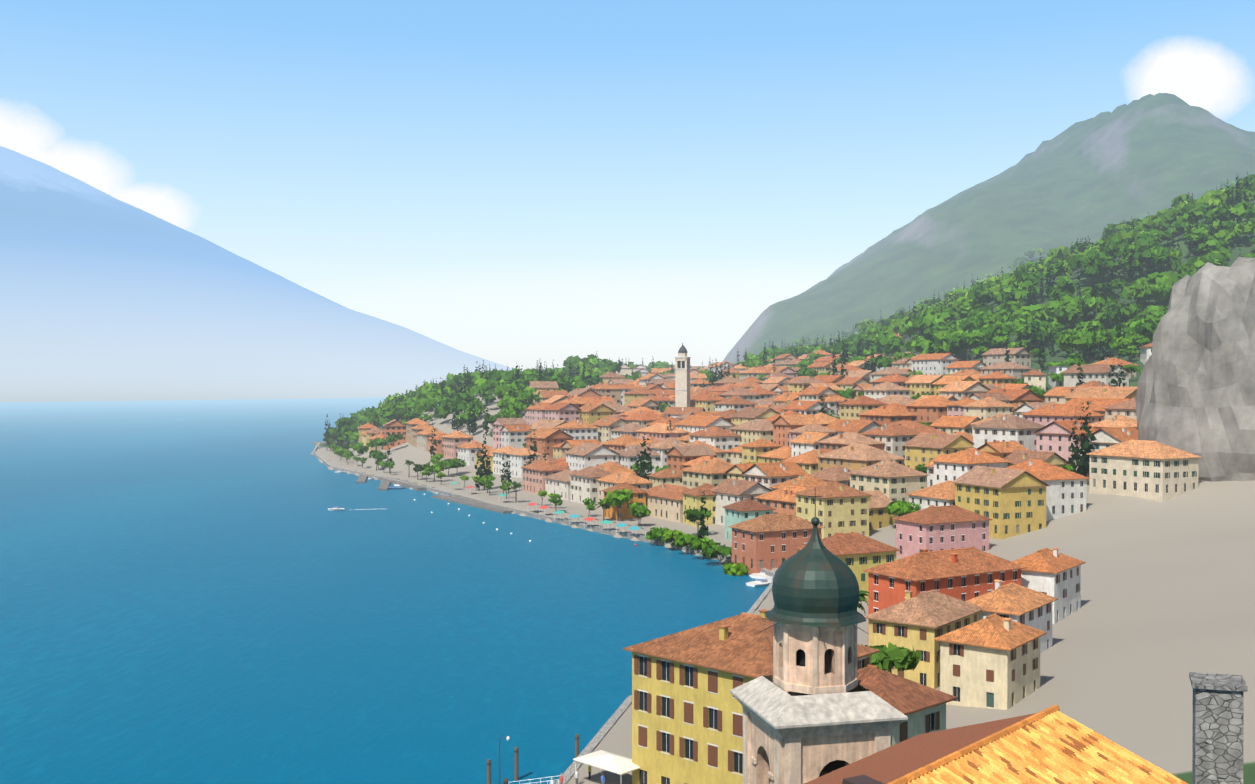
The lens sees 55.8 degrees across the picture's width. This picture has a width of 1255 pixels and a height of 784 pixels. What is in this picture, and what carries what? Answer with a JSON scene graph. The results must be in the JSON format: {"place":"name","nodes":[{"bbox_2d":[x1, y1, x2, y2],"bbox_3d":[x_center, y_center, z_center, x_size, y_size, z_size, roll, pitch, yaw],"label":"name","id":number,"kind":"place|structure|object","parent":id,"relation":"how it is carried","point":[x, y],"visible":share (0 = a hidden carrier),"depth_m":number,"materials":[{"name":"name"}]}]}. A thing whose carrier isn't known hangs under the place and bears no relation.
{"place":"outdoors","nodes":[
{"label":"outdoors","id":0,"kind":"place"},
{"bbox_2d":[0,397,768,783],"bbox_3d":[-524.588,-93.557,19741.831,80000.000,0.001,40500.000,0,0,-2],"label":"lake water","id":1,"kind":"structure","parent":0,"point":[204,593],"depth_m":239.26,"materials":[{"name":"blue liquid"}]},
{"bbox_2d":[0,93,1254,783],"bbox_3d":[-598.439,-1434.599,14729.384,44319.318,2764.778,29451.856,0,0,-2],"label":"terrain","id":2,"kind":"structure","parent":0,"point":[104,297],"depth_m":1739.92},
{"bbox_2d":[312,441,774,783],"bbox_3d":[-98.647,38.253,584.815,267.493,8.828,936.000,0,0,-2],"label":"waterfront promenade","id":3,"kind":"structure","parent":2,"relation":"on","point":[612,762],"depth_m":304.11,"materials":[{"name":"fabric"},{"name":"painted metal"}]},
{"bbox_2d":[359,333,1198,783],"bbox_3d":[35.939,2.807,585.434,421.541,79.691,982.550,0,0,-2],"label":"town buildings","id":4,"kind":"structure","parent":2,"relation":"on","point":[687,723],"depth_m":319.41,"materials":[{"name":"paint"}]},
{"bbox_2d":[358,333,1201,714],"bbox_3d":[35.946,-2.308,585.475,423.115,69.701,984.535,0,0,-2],"label":"town roofs","id":5,"kind":"structure","parent":4,"relation":"on","point":[746,647],"depth_m":373.92,"materials":[{"name":"tile"}]},
{"bbox_2d":[323,172,1254,671],"bbox_3d":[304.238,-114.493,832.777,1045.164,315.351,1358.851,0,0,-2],"label":"trees","id":6,"kind":"object","parent":2,"relation":"on","point":[979,324],"visible":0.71,"depth_m":687.21,"materials":[{"name":"green plant"}]},
{"bbox_2d":[730,487,907,783],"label":"bell tower","id":7,"kind":"structure","parent":2,"relation":"on","point":[812,708],"depth_m":57.49,"materials":[{"name":"stone"}]},
{"bbox_2d":[804,672,1247,783],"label":"tiled roofs","id":8,"kind":"structure","parent":2,"relation":"on","point":[1053,744],"depth_m":41.60,"materials":[{"name":"tile"}]},
{"bbox_2d":[1136,257,1254,481],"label":"crag rock","id":9,"kind":"object","parent":2,"relation":"on","point":[1195,394],"visible":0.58,"depth_m":329.53,"materials":[{"name":"grey stone"}]},
{"bbox_2d":[0,0,1254,370],"label":"sky","id":10,"kind":"structure","parent":0,"point":[503,182],"materials":[{"name":"blue"}]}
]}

